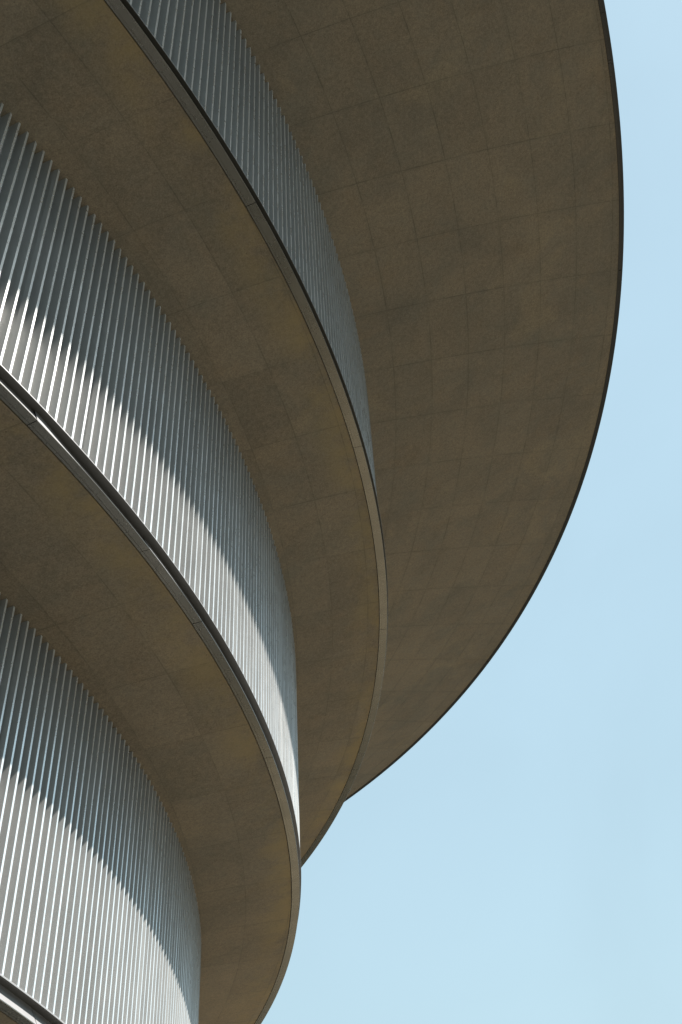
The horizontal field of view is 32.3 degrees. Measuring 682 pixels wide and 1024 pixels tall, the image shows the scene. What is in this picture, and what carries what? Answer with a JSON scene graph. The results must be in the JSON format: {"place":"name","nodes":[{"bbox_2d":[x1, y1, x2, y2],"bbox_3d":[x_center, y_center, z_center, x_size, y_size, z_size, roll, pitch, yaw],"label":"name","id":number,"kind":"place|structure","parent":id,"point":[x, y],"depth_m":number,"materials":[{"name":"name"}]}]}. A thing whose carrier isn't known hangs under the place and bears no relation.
{"place":"outdoors","nodes":[
{"label":"outdoors","id":0,"kind":"place"},
{"bbox_2d":[0,0,623,1023],"bbox_3d":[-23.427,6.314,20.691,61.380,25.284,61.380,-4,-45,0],"label":"museum building","id":1,"kind":"structure","parent":0,"point":[308,318],"depth_m":19.14,"materials":[{"name":"concrete"}]},
{"bbox_2d":[261,0,681,1023],"label":"sky","id":2,"kind":"structure","parent":0,"point":[521,862],"materials":[{"name":"blue"}]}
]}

